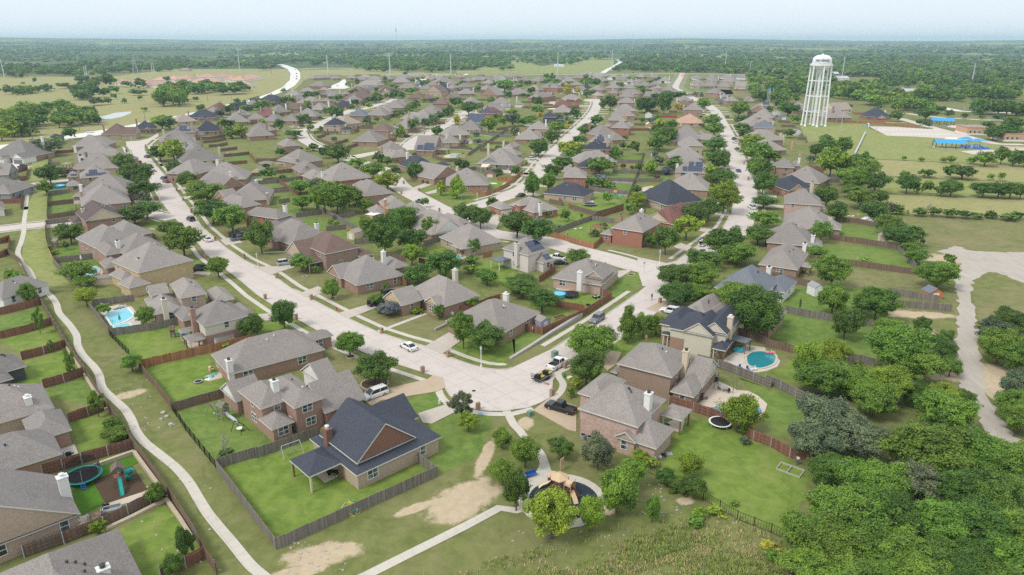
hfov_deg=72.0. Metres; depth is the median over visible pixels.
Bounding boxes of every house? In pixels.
[0,136,54,163]
[0,163,18,178]
[0,177,35,198]
[0,201,4,215]
[0,275,49,306]
[0,354,26,383]
[0,383,54,434]
[0,409,71,472]
[0,468,80,562]
[0,528,141,574]
[63,152,121,173]
[66,165,109,191]
[68,200,123,231]
[71,134,105,151]
[72,174,137,200]
[73,143,114,161]
[74,183,130,209]
[75,220,153,261]
[84,148,138,163]
[94,233,167,273]
[97,136,116,147]
[100,123,140,138]
[109,242,193,296]
[115,79,131,84]
[130,77,154,85]
[135,119,156,133]
[144,277,234,321]
[146,81,165,87]
[152,77,171,81]
[158,129,193,143]
[165,158,218,182]
[169,134,202,146]
[170,76,185,80]
[172,300,253,348]
[173,111,197,125]
[173,123,204,137]
[174,141,194,156]
[176,74,197,80]
[176,146,222,164]
[178,68,191,70]
[188,78,215,83]
[190,109,219,122]
[196,73,215,78]
[197,120,219,135]
[199,162,252,184]
[203,171,257,190]
[207,100,226,111]
[207,105,224,111]
[210,77,221,81]
[211,329,333,381]
[212,74,234,79]
[212,188,260,221]
[220,357,365,441]
[226,113,250,125]
[228,100,252,111]
[229,74,262,82]
[231,108,252,118]
[236,181,273,206]
[244,122,274,140]
[244,204,302,228]
[248,113,264,121]
[248,120,269,129]
[257,106,279,117]
[259,93,284,102]
[264,111,284,124]
[264,125,276,135]
[266,99,281,106]
[266,218,320,249]
[270,104,290,114]
[277,135,300,152]
[278,149,322,168]
[282,113,302,124]
[283,89,304,96]
[285,231,373,271]
[287,103,303,112]
[289,393,441,492]
[290,94,304,101]
[291,160,321,175]
[296,98,305,104]
[297,106,321,119]
[299,87,315,93]
[301,162,371,185]
[305,96,322,105]
[308,75,330,79]
[309,80,330,87]
[312,101,329,112]
[319,89,332,96]
[322,98,332,103]
[323,115,347,132]
[327,90,343,98]
[327,250,408,294]
[330,76,340,79]
[334,114,361,128]
[335,99,351,108]
[341,124,352,133]
[342,91,371,100]
[345,74,356,79]
[345,95,362,103]
[348,86,369,93]
[349,84,370,89]
[349,106,367,118]
[351,130,387,145]
[352,179,393,206]
[357,80,383,87]
[358,76,366,81]
[366,86,376,91]
[367,75,381,80]
[367,106,392,118]
[367,195,425,219]
[372,122,395,137]
[377,141,406,150]
[378,86,392,93]
[378,146,405,162]
[381,89,394,97]
[382,75,394,80]
[383,104,393,112]
[383,268,480,317]
[386,99,405,109]
[389,130,402,137]
[391,77,410,84]
[392,116,422,132]
[395,74,412,79]
[397,83,420,90]
[397,97,409,107]
[397,149,412,156]
[398,152,451,171]
[401,111,432,124]
[401,115,422,124]
[402,208,469,239]
[408,92,426,101]
[409,161,458,184]
[410,74,424,78]
[414,135,448,155]
[418,107,436,119]
[419,85,430,90]
[424,93,434,98]
[425,74,433,78]
[425,104,444,115]
[426,80,439,86]
[426,84,447,96]
[433,98,448,108]
[434,77,452,83]
[439,134,458,146]
[439,224,502,256]
[440,125,469,139]
[444,91,461,100]
[445,81,456,85]
[445,168,488,191]
[445,291,540,345]
[447,83,457,89]
[453,74,466,78]
[458,83,472,88]
[458,88,474,96]
[459,119,483,133]
[461,78,474,82]
[463,97,480,103]
[463,111,486,126]
[471,76,480,81]
[476,144,523,169]
[478,84,489,90]
[479,105,502,118]
[480,76,492,81]
[481,79,493,85]
[481,87,504,97]
[483,102,508,114]
[489,196,557,219]
[492,75,506,80]
[494,96,523,109]
[502,141,522,157]
[502,237,555,272]
[508,88,529,96]
[514,74,523,77]
[515,128,541,143]
[524,119,548,136]
[525,85,544,92]
[528,91,555,101]
[531,77,547,82]
[539,83,562,91]
[543,111,564,122]
[543,182,594,203]
[552,105,570,115]
[552,258,619,294]
[553,101,579,108]
[561,93,581,103]
[562,76,575,82]
[563,165,586,186]
[571,80,581,85]
[571,150,617,167]
[572,75,582,79]
[572,86,585,93]
[577,72,593,77]
[577,373,691,458]
[579,157,598,172]
[584,139,609,154]
[585,122,625,143]
[588,133,611,148]
[589,85,606,92]
[591,92,604,97]
[592,72,608,77]
[600,212,661,247]
[604,120,631,135]
[605,84,621,90]
[608,74,619,79]
[608,88,619,95]
[608,113,633,127]
[610,342,718,402]
[611,108,634,119]
[613,103,636,115]
[618,76,628,81]
[618,92,636,100]
[618,97,635,107]
[619,89,642,96]
[622,84,635,89]
[624,79,638,84]
[635,73,646,78]
[636,81,652,87]
[639,179,702,209]
[639,202,699,228]
[644,91,662,97]
[647,73,661,78]
[650,80,661,85]
[653,84,662,90]
[658,76,672,82]
[659,304,739,360]
[660,86,674,92]
[666,145,702,159]
[668,129,719,145]
[673,99,692,110]
[673,172,709,196]
[674,95,693,103]
[675,160,705,178]
[676,114,703,126]
[677,136,702,154]
[679,153,705,167]
[680,125,704,134]
[683,103,702,115]
[688,293,726,312]
[689,81,704,88]
[690,75,702,79]
[690,79,703,84]
[690,91,703,96]
[704,76,719,83]
[704,81,717,87]
[704,88,724,97]
[714,264,797,301]
[717,82,730,88]
[717,96,726,102]
[719,76,740,84]
[721,74,734,78]
[723,95,738,105]
[735,74,746,79]
[735,81,746,88]
[735,117,774,128]
[738,129,784,145]
[744,96,754,100]
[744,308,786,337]
[747,104,767,116]
[750,106,774,119]
[753,117,774,133]
[758,242,811,277]
[759,139,793,154]
[760,101,774,108]
[766,222,822,254]
[768,175,814,195]
[769,154,800,177]
[781,103,809,112]
[781,206,841,238]
[783,166,830,188]
[783,188,825,216]
[816,106,852,120]
[822,102,852,112]
[834,75,848,79]
[859,108,890,121]
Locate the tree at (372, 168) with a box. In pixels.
[359,162,386,176]
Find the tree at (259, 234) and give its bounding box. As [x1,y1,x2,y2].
[242,218,273,252]
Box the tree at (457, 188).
[448,174,466,197]
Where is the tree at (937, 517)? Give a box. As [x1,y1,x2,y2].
[905,496,974,540]
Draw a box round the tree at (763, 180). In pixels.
[752,170,776,194]
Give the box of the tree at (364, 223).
[358,215,371,231]
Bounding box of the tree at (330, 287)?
[318,277,339,298]
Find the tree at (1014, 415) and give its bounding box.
[996,401,1023,434]
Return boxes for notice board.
[560,457,563,470]
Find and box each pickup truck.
[227,229,245,236]
[229,234,244,240]
[544,398,577,414]
[546,356,569,370]
[550,253,566,260]
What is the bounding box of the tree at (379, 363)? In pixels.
[351,349,398,383]
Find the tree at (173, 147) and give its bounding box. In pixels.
[157,137,186,160]
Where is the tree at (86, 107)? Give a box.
[81,106,97,111]
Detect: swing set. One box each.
[231,420,249,433]
[279,440,303,457]
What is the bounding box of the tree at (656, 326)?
[650,315,665,334]
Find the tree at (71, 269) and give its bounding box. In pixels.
[53,260,93,279]
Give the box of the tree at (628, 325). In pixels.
[616,303,638,341]
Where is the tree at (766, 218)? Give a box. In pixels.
[746,210,781,226]
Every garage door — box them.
[14,160,22,163]
[497,166,506,169]
[501,209,511,214]
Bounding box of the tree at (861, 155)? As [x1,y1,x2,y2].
[852,153,874,160]
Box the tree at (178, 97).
[169,92,187,106]
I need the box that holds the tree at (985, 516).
[947,494,1018,542]
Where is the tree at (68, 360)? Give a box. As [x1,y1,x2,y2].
[62,348,74,380]
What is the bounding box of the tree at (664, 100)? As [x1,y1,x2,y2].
[656,91,674,114]
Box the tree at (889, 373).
[864,363,915,394]
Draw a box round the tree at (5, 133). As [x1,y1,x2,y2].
[0,128,16,140]
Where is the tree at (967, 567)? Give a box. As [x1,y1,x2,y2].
[925,550,985,574]
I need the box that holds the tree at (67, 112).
[58,110,80,125]
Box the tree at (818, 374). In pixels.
[791,356,850,395]
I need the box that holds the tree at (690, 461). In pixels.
[673,449,707,473]
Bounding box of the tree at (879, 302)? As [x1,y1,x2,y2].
[852,284,906,319]
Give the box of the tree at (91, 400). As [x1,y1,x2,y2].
[86,390,104,416]
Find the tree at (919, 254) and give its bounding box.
[903,249,933,262]
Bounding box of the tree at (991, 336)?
[975,325,1023,363]
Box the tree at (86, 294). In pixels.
[73,286,98,306]
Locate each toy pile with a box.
[203,373,217,379]
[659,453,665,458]
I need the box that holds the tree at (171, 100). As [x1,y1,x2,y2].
[168,90,182,104]
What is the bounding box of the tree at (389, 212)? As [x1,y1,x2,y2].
[385,209,392,218]
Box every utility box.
[527,409,532,416]
[551,349,558,357]
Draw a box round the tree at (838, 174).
[835,167,848,185]
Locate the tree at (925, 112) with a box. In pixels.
[914,106,940,120]
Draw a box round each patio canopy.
[365,212,380,217]
[490,256,509,270]
[731,335,751,353]
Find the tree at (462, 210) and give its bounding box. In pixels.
[452,202,477,220]
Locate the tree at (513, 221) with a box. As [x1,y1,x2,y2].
[498,211,534,237]
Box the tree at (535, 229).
[521,217,555,240]
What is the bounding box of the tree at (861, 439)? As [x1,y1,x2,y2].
[835,417,890,460]
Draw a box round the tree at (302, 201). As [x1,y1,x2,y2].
[290,195,312,210]
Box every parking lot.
[869,126,970,137]
[962,149,1023,153]
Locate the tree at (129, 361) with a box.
[118,353,141,371]
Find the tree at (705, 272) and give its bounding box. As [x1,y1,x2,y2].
[679,260,720,284]
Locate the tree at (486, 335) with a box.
[463,317,506,351]
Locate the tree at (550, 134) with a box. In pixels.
[539,129,560,143]
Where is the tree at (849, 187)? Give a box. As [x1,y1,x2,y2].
[840,183,869,192]
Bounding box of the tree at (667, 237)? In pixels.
[651,225,681,254]
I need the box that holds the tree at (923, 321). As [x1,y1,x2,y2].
[912,315,933,332]
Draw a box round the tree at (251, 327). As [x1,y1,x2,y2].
[236,312,262,334]
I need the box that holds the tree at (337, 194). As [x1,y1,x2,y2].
[317,180,360,213]
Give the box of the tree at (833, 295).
[816,281,850,313]
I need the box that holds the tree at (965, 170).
[949,164,979,178]
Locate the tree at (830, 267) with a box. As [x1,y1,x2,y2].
[807,253,856,283]
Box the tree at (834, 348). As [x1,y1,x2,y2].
[818,337,854,363]
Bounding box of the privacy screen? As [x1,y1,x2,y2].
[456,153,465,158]
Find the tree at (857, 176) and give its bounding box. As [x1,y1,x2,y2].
[837,165,869,185]
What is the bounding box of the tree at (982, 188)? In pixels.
[968,182,996,197]
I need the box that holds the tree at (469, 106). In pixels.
[459,101,478,114]
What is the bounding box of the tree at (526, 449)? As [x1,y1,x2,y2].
[507,434,541,467]
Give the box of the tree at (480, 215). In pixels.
[468,206,496,228]
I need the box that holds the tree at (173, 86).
[164,83,177,90]
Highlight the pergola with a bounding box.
[714,372,737,392]
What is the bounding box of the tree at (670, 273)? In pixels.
[656,262,693,283]
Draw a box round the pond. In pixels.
[101,111,130,118]
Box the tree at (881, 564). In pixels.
[856,549,906,574]
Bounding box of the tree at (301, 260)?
[289,252,315,271]
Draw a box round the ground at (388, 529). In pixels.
[0,37,1023,574]
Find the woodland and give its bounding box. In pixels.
[0,42,1023,77]
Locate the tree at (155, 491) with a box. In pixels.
[142,481,164,501]
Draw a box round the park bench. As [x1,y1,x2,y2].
[524,469,537,476]
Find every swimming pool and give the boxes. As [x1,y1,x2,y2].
[86,266,100,274]
[103,308,133,325]
[112,322,131,327]
[708,406,764,415]
[744,350,777,368]
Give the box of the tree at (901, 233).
[879,221,929,246]
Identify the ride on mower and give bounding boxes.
[534,371,543,379]
[542,367,551,375]
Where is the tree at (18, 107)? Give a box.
[8,105,27,110]
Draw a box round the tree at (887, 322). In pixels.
[870,317,902,331]
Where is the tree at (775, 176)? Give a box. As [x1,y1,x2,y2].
[753,173,778,179]
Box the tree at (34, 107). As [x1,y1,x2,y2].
[26,105,41,108]
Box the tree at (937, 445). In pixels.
[874,419,988,472]
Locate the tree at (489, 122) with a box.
[479,116,499,131]
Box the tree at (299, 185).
[288,179,310,193]
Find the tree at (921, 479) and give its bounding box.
[887,458,943,500]
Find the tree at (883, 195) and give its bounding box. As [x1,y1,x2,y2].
[872,189,890,201]
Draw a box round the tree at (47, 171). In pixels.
[32,163,65,183]
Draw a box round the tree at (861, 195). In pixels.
[846,188,878,206]
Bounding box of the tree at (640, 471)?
[620,455,648,482]
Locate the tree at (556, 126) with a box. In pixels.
[547,120,566,130]
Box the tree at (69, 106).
[60,103,81,111]
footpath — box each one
[15,194,521,574]
[263,251,426,331]
[503,410,550,469]
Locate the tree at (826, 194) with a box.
[813,185,840,205]
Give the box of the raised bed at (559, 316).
[551,314,566,319]
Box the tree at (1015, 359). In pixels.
[988,341,1023,370]
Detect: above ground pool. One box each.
[54,184,65,188]
[552,290,565,298]
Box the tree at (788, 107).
[775,101,801,115]
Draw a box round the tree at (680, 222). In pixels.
[669,213,704,240]
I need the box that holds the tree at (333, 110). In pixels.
[323,105,343,118]
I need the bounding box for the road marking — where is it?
[879,129,953,134]
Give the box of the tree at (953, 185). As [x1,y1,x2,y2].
[939,179,965,196]
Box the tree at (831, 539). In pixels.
[782,513,878,563]
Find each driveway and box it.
[134,101,711,278]
[146,74,783,218]
[258,286,461,423]
[365,300,682,431]
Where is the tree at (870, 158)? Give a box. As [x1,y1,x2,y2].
[861,156,880,171]
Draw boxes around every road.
[0,64,299,148]
[600,60,621,72]
[895,118,1023,144]
[902,113,1002,120]
[941,106,1020,113]
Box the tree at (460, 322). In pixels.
[447,310,475,348]
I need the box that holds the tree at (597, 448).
[580,429,615,470]
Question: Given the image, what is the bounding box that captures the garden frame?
[776,462,804,477]
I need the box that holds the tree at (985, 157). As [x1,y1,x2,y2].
[973,150,1000,165]
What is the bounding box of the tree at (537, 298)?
[526,288,563,311]
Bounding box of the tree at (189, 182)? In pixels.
[185,178,203,187]
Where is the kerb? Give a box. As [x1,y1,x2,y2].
[126,107,758,410]
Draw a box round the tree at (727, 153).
[705,149,732,168]
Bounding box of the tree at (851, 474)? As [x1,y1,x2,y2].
[830,456,874,491]
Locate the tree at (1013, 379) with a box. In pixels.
[997,368,1023,391]
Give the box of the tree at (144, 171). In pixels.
[114,163,156,180]
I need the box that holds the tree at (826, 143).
[820,139,835,150]
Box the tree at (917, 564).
[894,543,954,574]
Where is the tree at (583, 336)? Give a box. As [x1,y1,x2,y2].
[565,323,620,353]
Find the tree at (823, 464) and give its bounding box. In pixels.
[803,451,856,488]
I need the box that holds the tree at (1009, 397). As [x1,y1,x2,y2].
[990,389,1023,412]
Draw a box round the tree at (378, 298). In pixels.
[367,293,384,306]
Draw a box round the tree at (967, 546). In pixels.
[952,536,1002,567]
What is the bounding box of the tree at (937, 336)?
[926,334,949,342]
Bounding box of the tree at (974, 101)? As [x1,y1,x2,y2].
[969,98,987,107]
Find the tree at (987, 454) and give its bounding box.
[934,423,1014,470]
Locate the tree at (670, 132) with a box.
[659,126,677,144]
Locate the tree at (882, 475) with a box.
[857,457,920,499]
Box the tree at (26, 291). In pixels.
[15,282,37,301]
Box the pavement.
[0,101,765,415]
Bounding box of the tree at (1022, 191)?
[1015,184,1023,199]
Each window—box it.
[0,544,7,556]
[59,520,69,531]
[169,312,174,318]
[224,321,229,327]
[243,369,252,376]
[251,411,256,422]
[274,404,280,410]
[278,425,289,436]
[297,355,306,364]
[302,403,312,412]
[306,415,316,426]
[316,339,322,345]
[366,283,372,289]
[367,467,378,479]
[420,445,425,454]
[559,280,565,285]
[620,440,626,449]
[776,269,782,273]
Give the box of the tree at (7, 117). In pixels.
[0,114,24,136]
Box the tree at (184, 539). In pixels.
[173,525,198,555]
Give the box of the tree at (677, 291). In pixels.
[657,281,698,304]
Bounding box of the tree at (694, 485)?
[682,473,708,497]
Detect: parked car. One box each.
[203,236,212,241]
[399,341,417,351]
[553,259,567,264]
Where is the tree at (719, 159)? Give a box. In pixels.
[710,150,729,166]
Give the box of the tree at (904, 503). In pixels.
[867,486,923,532]
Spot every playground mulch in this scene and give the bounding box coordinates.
[92,466,147,502]
[529,481,597,518]
[960,145,989,148]
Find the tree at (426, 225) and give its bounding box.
[421,216,438,229]
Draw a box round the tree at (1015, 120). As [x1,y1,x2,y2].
[1001,116,1023,126]
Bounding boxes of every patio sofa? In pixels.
[100,503,120,514]
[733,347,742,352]
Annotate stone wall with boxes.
[66,346,83,371]
[83,373,107,410]
[99,450,133,465]
[105,498,164,530]
[132,450,166,494]
[164,497,192,534]
[434,323,447,330]
[509,313,582,358]
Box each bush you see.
[86,517,107,532]
[630,449,648,461]
[667,475,687,493]
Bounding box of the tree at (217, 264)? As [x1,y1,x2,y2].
[204,256,229,277]
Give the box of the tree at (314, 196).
[307,179,333,213]
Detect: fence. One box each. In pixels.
[0,194,22,203]
[0,235,10,257]
[0,298,39,314]
[0,317,51,338]
[7,249,217,574]
[18,166,27,180]
[19,339,65,359]
[21,486,165,557]
[40,438,133,473]
[41,367,83,387]
[45,217,70,224]
[47,199,73,205]
[47,210,76,218]
[48,162,60,164]
[49,189,69,194]
[53,149,73,153]
[53,258,71,281]
[54,253,92,262]
[66,400,105,422]
[88,302,109,334]
[92,295,134,306]
[108,329,129,353]
[110,318,177,335]
[138,364,171,408]
[141,333,254,366]
[158,546,204,574]
[171,389,223,410]
[172,405,215,467]
[196,134,224,139]
[203,137,225,142]
[209,142,227,146]
[215,452,436,549]
[216,426,319,466]
[219,160,247,164]
[220,146,236,151]
[224,151,248,156]
[256,158,279,161]
[258,176,302,183]
[273,188,288,192]
[274,169,292,173]
[278,178,297,195]
[279,197,289,203]
[296,210,321,217]
[316,205,364,234]
[317,137,335,146]
[318,129,338,133]
[326,224,345,230]
[332,211,353,219]
[334,139,347,144]
[346,143,356,147]
[354,238,372,243]
[357,126,372,128]
[387,254,405,260]
[401,272,406,285]
[419,258,424,264]
[424,237,440,245]
[432,120,444,124]
[432,155,455,161]
[450,146,471,149]
[459,259,474,264]
[459,294,499,310]
[460,166,497,176]
[468,127,508,155]
[470,131,511,137]
[472,177,514,195]
[480,148,494,151]
[483,250,491,257]
[488,141,508,144]
[497,170,522,180]
[525,288,611,334]
[539,264,554,281]
[548,232,601,248]
[549,197,561,205]
[552,301,584,310]
[554,215,614,232]
[568,203,623,214]
[588,186,629,194]
[592,206,623,216]
[608,177,662,181]
[613,169,674,173]
[617,160,642,162]
[625,151,643,202]
[631,128,649,130]
[634,123,653,125]
[635,457,781,536]
[660,115,676,117]
[668,395,812,460]
[697,354,771,387]
[739,328,771,343]
[765,339,793,352]
[765,375,818,401]
[771,271,809,286]
[778,120,790,122]
[786,306,872,326]
[793,111,817,114]
[807,165,824,170]
[811,255,919,274]
[826,119,917,126]
[829,179,838,182]
[830,234,897,248]
[836,217,877,226]
[847,353,874,366]
[889,287,939,302]
[897,245,916,266]
[898,300,952,311]
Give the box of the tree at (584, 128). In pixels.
[577,123,597,134]
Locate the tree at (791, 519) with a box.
[775,507,828,546]
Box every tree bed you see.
[346,354,354,358]
[360,377,388,389]
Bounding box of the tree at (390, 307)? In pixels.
[376,300,400,315]
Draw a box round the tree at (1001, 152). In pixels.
[994,146,1012,163]
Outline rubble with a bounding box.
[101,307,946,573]
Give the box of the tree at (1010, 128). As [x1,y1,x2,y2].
[999,123,1023,132]
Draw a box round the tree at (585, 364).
[567,345,605,385]
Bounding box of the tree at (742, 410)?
[714,393,765,432]
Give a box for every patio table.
[88,511,101,518]
[326,469,337,476]
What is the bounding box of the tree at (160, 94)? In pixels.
[152,88,168,106]
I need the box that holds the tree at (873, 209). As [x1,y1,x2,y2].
[859,200,890,220]
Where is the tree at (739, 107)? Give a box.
[729,102,749,115]
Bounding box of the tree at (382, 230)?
[364,214,402,250]
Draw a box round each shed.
[92,274,112,285]
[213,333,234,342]
[252,165,264,172]
[347,227,362,239]
[483,170,495,176]
[533,314,550,326]
[645,112,651,117]
[645,122,651,128]
[772,109,780,114]
[778,114,787,119]
[793,129,801,135]
[806,281,823,296]
[861,216,873,220]
[877,232,887,241]
[921,284,943,299]
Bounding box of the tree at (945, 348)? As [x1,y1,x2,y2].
[927,337,960,357]
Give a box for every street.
[0,212,174,230]
[31,179,68,184]
[126,134,574,409]
[296,129,407,157]
[303,99,396,129]
[328,79,348,88]
[345,159,637,271]
[402,111,470,149]
[445,102,600,212]
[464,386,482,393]
[552,73,757,355]
[584,99,600,101]
[638,258,675,285]
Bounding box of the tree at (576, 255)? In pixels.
[565,248,590,261]
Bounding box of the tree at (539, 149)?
[528,139,548,156]
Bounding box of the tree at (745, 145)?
[736,141,772,156]
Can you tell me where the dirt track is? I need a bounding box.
[937,246,1023,448]
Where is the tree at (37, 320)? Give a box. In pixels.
[31,305,43,333]
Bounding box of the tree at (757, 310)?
[726,282,784,334]
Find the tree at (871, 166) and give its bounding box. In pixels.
[852,156,883,172]
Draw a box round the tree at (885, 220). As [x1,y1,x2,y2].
[874,212,902,228]
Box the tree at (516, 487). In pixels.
[501,466,532,510]
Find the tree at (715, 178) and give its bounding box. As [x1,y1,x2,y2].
[703,173,735,184]
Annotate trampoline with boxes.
[62,455,102,484]
[564,290,578,296]
[583,202,596,204]
[709,416,731,427]
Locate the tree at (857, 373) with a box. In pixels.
[833,361,877,398]
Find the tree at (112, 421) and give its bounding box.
[102,416,123,430]
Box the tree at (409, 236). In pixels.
[397,227,429,245]
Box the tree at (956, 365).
[940,353,965,376]
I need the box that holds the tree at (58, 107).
[55,101,74,111]
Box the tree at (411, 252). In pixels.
[401,244,422,265]
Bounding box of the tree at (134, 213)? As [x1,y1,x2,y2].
[114,204,153,224]
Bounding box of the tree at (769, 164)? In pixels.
[749,156,774,172]
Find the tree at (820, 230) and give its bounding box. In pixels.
[809,219,834,239]
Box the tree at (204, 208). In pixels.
[190,197,230,223]
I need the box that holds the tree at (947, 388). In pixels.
[928,381,966,397]
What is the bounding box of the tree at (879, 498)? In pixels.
[845,480,901,527]
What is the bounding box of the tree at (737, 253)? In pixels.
[714,242,758,264]
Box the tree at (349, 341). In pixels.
[333,330,364,356]
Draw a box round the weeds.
[423,511,795,574]
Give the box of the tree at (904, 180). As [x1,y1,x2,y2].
[895,173,921,193]
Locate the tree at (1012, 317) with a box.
[988,305,1023,334]
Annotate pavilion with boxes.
[930,118,954,124]
[932,139,966,148]
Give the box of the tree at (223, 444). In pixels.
[221,434,229,451]
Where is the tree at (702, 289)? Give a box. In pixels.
[690,282,711,297]
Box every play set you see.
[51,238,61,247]
[110,461,133,495]
[168,325,187,336]
[205,400,237,423]
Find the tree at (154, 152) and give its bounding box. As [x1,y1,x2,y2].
[146,145,165,160]
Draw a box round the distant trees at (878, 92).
[0,48,1023,561]
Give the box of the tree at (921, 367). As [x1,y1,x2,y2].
[895,350,951,379]
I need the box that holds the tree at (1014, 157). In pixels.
[1006,148,1022,165]
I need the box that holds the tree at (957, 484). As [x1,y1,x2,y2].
[924,465,992,505]
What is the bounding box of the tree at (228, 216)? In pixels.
[211,203,249,231]
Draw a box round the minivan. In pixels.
[364,383,388,400]
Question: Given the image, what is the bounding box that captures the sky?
[0,0,1023,40]
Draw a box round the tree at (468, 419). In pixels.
[457,409,481,431]
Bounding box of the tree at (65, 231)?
[52,221,86,243]
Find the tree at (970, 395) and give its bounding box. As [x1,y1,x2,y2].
[958,388,979,402]
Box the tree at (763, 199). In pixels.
[751,193,781,207]
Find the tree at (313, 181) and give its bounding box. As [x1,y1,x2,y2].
[306,178,320,189]
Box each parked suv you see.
[186,215,195,220]
[193,263,206,270]
[276,258,289,265]
[380,287,394,295]
[589,311,604,323]
[659,305,678,312]
[748,204,756,208]
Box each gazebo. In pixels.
[259,161,274,167]
[590,225,605,234]
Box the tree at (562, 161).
[551,156,573,168]
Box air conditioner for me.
[580,433,585,439]
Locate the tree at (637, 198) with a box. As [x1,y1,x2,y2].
[626,191,647,206]
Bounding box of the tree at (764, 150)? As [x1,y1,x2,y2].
[743,141,773,158]
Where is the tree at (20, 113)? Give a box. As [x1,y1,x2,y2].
[7,111,32,119]
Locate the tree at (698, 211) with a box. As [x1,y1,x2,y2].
[679,203,712,219]
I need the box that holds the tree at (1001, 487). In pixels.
[968,465,1023,508]
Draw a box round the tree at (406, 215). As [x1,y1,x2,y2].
[389,205,418,229]
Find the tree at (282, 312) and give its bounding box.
[268,299,297,328]
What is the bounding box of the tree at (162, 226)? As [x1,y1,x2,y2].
[155,221,184,232]
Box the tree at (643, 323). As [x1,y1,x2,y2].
[635,311,654,336]
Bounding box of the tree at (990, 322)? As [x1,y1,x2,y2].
[973,315,1018,335]
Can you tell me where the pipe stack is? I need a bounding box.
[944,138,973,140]
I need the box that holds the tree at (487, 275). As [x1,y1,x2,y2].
[475,268,498,284]
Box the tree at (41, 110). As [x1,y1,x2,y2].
[28,107,48,123]
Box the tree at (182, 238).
[157,223,206,255]
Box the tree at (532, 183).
[523,169,540,196]
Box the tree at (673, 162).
[663,158,682,170]
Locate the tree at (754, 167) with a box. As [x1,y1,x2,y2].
[745,157,766,176]
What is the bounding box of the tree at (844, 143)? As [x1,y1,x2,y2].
[833,136,853,151]
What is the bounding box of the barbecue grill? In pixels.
[65,451,73,456]
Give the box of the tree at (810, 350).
[791,339,828,368]
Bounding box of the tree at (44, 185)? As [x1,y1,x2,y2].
[34,180,57,193]
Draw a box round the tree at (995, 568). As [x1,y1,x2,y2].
[970,553,1023,574]
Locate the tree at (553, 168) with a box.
[541,163,562,175]
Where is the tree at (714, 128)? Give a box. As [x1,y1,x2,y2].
[704,123,726,134]
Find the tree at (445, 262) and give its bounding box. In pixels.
[424,249,465,276]
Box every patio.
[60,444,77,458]
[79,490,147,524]
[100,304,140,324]
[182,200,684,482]
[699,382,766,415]
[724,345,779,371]
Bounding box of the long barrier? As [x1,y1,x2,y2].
[854,131,865,153]
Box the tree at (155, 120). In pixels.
[149,114,173,128]
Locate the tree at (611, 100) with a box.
[605,94,618,109]
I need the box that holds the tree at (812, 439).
[786,417,844,456]
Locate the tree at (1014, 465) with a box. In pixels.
[991,436,1023,479]
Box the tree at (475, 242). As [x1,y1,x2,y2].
[466,238,479,251]
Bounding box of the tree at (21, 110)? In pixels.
[7,108,32,117]
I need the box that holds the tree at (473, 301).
[465,296,481,305]
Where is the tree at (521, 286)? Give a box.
[501,279,538,297]
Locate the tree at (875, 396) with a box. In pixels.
[848,377,901,417]
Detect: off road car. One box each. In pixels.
[366,297,384,306]
[698,239,707,245]
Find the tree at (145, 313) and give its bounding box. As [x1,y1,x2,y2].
[133,306,155,323]
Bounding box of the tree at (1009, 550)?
[986,535,1023,574]
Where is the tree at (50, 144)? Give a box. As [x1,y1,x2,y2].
[29,138,64,149]
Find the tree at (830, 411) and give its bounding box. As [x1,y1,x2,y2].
[789,391,866,435]
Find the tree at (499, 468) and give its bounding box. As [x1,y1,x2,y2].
[487,457,515,485]
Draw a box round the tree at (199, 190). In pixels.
[183,180,227,203]
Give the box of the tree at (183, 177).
[174,170,197,190]
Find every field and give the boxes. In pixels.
[0,69,289,144]
[289,69,449,90]
[456,60,613,73]
[800,122,1023,164]
[876,160,1023,181]
[880,177,1023,197]
[888,195,1023,216]
[896,214,1023,252]
[973,285,1023,337]
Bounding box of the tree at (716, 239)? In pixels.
[696,225,749,254]
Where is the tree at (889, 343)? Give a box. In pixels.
[861,321,938,365]
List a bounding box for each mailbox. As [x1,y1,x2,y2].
[420,365,424,373]
[475,401,480,409]
[549,388,553,396]
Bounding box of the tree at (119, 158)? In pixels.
[105,153,135,168]
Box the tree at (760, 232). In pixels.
[743,224,774,244]
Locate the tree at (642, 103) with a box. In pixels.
[635,97,657,112]
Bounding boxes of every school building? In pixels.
[955,124,987,134]
[990,131,1023,141]
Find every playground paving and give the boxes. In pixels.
[518,474,605,527]
[527,464,555,480]
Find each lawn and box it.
[0,307,93,404]
[1,326,199,574]
[22,159,71,285]
[49,76,913,373]
[49,155,249,266]
[70,455,137,515]
[113,325,189,358]
[144,356,258,402]
[147,220,202,263]
[176,401,272,460]
[222,440,426,537]
[256,250,447,387]
[256,300,514,364]
[264,173,362,241]
[320,90,752,162]
[402,175,422,266]
[407,392,442,412]
[421,181,514,285]
[424,413,491,471]
[441,131,510,186]
[475,87,730,104]
[512,272,640,352]
[526,289,604,321]
[546,194,628,242]
[598,242,934,286]
[608,155,667,207]
[611,330,664,354]
[660,418,808,532]
[722,373,819,436]
[755,358,794,391]
[769,287,878,357]
[823,226,911,267]
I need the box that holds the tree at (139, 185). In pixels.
[126,177,161,194]
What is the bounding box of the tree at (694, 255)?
[684,248,722,265]
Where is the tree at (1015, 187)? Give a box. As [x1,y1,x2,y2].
[1001,181,1023,198]
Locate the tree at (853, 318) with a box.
[831,305,870,339]
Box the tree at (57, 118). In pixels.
[48,113,68,127]
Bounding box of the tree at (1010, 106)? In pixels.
[998,100,1018,115]
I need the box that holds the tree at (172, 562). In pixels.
[158,551,184,574]
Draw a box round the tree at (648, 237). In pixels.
[643,230,656,247]
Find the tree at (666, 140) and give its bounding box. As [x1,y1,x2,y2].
[650,134,670,149]
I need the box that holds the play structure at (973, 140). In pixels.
[958,137,986,147]
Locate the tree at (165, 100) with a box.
[150,91,171,105]

